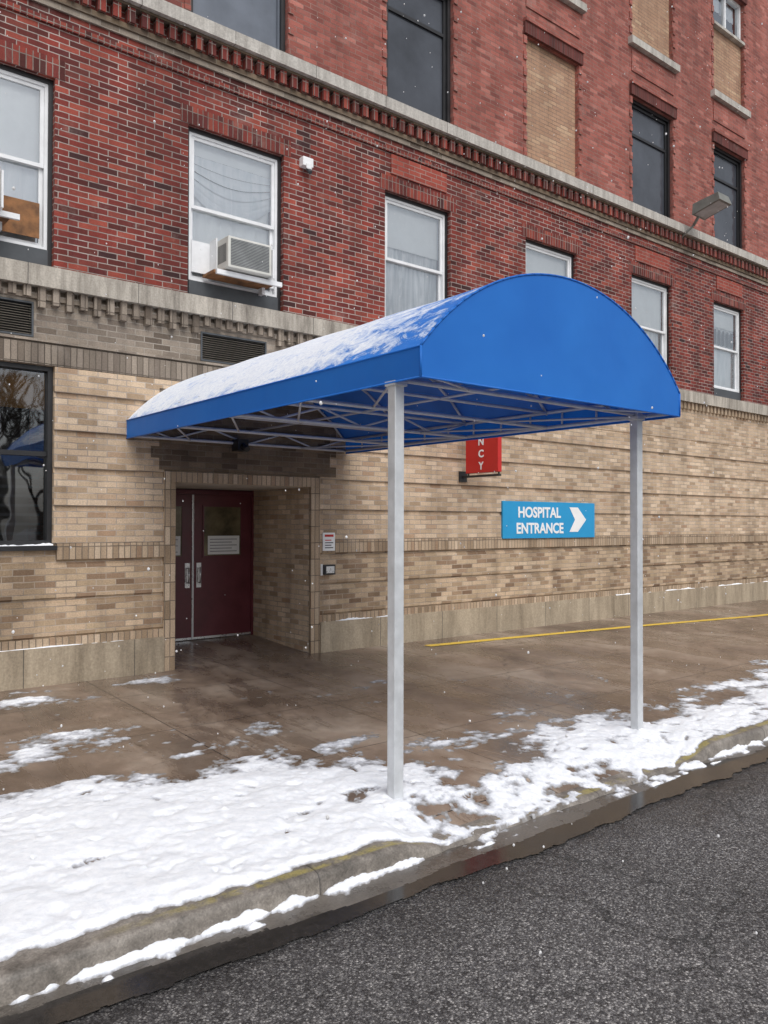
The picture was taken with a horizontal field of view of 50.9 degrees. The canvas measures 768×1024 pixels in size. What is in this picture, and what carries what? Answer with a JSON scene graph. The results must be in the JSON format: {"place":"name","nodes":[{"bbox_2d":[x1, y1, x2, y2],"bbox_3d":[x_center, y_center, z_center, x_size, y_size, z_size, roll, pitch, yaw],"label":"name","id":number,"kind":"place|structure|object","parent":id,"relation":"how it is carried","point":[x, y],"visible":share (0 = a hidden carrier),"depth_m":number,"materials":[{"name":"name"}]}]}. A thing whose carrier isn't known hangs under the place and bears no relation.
{"place":"outdoors","nodes":[
{"label":"outdoors","id":0,"kind":"place"},
{"bbox_2d":[0,0,766,953],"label":"falling snow","id":1,"kind":"structure","parent":0,"point":[474,420],"depth_m":6.63,"materials":[{"name":"white snow"}]},
{"bbox_2d":[0,599,767,863],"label":"sidewalk","id":2,"kind":"structure","parent":0,"point":[510,676],"depth_m":8.18,"materials":[{"name":"concrete"}]},
{"bbox_2d":[0,674,291,796],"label":"snow patch","id":3,"kind":"object","parent":2,"relation":"on","point":[41,750],"visible":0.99,"depth_m":6.56,"materials":[{"name":"white snow"}]},
{"bbox_2d":[175,634,302,666],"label":"entrance floor","id":4,"kind":"structure","parent":2,"relation":"on","point":[214,650],"depth_m":10.59,"materials":[{"name":"concrete"}]},
{"bbox_2d":[0,659,767,1004],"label":"snow cover","id":5,"kind":"object","parent":2,"relation":"on","point":[152,841],"visible":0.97,"depth_m":5.01,"materials":[{"name":"white snow"}]},
{"bbox_2d":[241,679,535,763],"bbox_3d":[0.243,1.898,7.684,2.880,0.100,2.880,1,-1,-39],"label":"snow patch","id":6,"kind":"object","parent":2,"relation":"on","point":[333,747],"visible":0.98,"depth_m":6.70,"materials":[{"name":"white snow"}]},
{"bbox_2d":[426,614,767,645],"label":"yellow line","id":7,"kind":"object","parent":2,"relation":"on","point":[585,630],"visible":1,"depth_m":12.83,"materials":[{"name":"yellow paint"}]},
{"bbox_2d":[58,758,767,1023],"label":"road","id":8,"kind":"structure","parent":0,"point":[665,920],"depth_m":3.75,"materials":[{"name":"grey asphalt"}]},
{"bbox_2d":[0,741,767,1023],"bbox_3d":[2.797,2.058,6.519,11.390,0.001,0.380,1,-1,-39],"label":"curb","id":9,"kind":"structure","parent":8,"relation":"on","point":[151,979],"depth_m":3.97,"materials":[{"name":"concrete"}]},
{"label":"ground","id":10,"kind":"structure","parent":0,"visible":0},
{"bbox_2d":[0,0,767,641],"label":"brick walls","id":11,"kind":"structure","parent":10,"relation":"on","point":[120,186],"depth_m":11.21,"materials":[{"name":"red brick"}]},
{"bbox_2d":[175,482,309,652],"bbox_3d":[-2.203,0.934,10.567,1.880,2.520,1.580,1,-1,-39],"label":"entrance recess and doors","id":12,"kind":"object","parent":11,"relation":"attached to","point":[237,562],"visible":0.73,"depth_m":11.21,"materials":[{"name":"beige brick"}]},
{"bbox_2d":[299,156,312,173],"bbox_3d":[-0.999,-4.498,10.503,0.160,0.215,0.138,1,-1,-39],"label":"security light","id":13,"kind":"object","parent":11,"relation":"attached to","point":[305,162],"visible":1,"depth_m":10.47,"materials":[{"name":"white plastic"}]},
{"bbox_2d":[320,564,334,575],"bbox_3d":[-0.740,0.763,10.677,0.210,0.150,0.058,1,-1,-39],"label":"door intercom","id":14,"kind":"object","parent":11,"relation":"attached to","point":[327,569],"depth_m":10.64,"materials":[{"name":"grey metal"}]},
{"bbox_2d":[0,0,744,550],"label":"windows and grilles","id":15,"kind":"structure","parent":11,"relation":"attached to","point":[230,182],"depth_m":11.67,"materials":[{"name":"glass"}]},
{"bbox_2d":[0,167,19,231],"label":"window air conditioner","id":16,"kind":"object","parent":15,"relation":"attached to","point":[5,216],"depth_m":8.00,"materials":[{"name":"white metal"}]},
{"bbox_2d":[2,195,39,238],"bbox_3d":[-3.815,-3.075,8.396,0.440,0.370,0.014,1,-1,-39],"label":"plywood panel","id":17,"kind":"object","parent":15,"relation":"attached to","point":[27,224],"visible":0.78,"depth_m":8.43,"materials":[{"name":"brown wood"}]},
{"bbox_2d":[191,235,281,295],"bbox_3d":[-1.724,-3.004,9.832,1.140,0.545,0.500,1,-1,-39],"label":"window air conditioner","id":18,"kind":"object","parent":15,"relation":"attached to","point":[235,260],"depth_m":9.69,"materials":[{"name":"white metal"}]},
{"bbox_2d":[0,0,767,690],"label":"brick relief and stone bands","id":19,"kind":"object","parent":11,"relation":"attached to","point":[152,534],"visible":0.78,"depth_m":11.10,"materials":[{"name":"concrete"}]},
{"bbox_2d":[322,533,334,550],"bbox_3d":[-0.733,0.393,10.690,0.190,0.240,0.028,1,-1,-39],"label":"notice sign","id":20,"kind":"object","parent":19,"relation":"attached to","point":[328,541],"visible":1,"depth_m":10.67,"materials":[{"name":"white plastic"}]},
{"bbox_2d":[0,543,767,651],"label":"snow on ledges","id":21,"kind":"structure","parent":19,"relation":"on","point":[48,544],"depth_m":8.51,"materials":[{"name":"white snow"}]},
{"bbox_2d":[501,501,594,538],"bbox_3d":[2.794,0.135,13.537,2.370,0.600,0.039,1,-1,-39],"label":"hospital entrance sign","id":22,"kind":"object","parent":19,"relation":"attached to","point":[522,519],"visible":1,"depth_m":13.45,"materials":[{"name":"blue metal"}]},
{"bbox_2d":[459,437,501,481],"bbox_3d":[1.427,-1.404,12.001,0.160,1.890,0.800,1,-1,-39],"label":"emergency sign","id":23,"kind":"object","parent":11,"relation":"attached to","point":[483,455],"visible":0.3,"depth_m":11.88,"materials":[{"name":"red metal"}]},
{"bbox_2d":[680,192,731,244],"bbox_3d":[6.264,-5.736,15.871,0.460,0.760,0.950,1,-1,-39],"label":"wall floodlight","id":24,"kind":"object","parent":11,"relation":"attached to","point":[709,206],"depth_m":15.67,"materials":[{"name":"grey metal"}]},
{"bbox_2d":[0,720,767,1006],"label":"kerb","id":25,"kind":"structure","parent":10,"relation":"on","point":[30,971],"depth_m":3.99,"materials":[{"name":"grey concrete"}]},
{"bbox_2d":[126,273,680,798],"bbox_3d":[-0.141,0.180,8.011,3.039,3.863,4.942,1,-1,-39],"label":"entrance canopy","id":26,"kind":"object","parent":10,"relation":"on","point":[560,353],"visible":1,"depth_m":6.37,"materials":[{"name":"blue fabric"}]}
]}

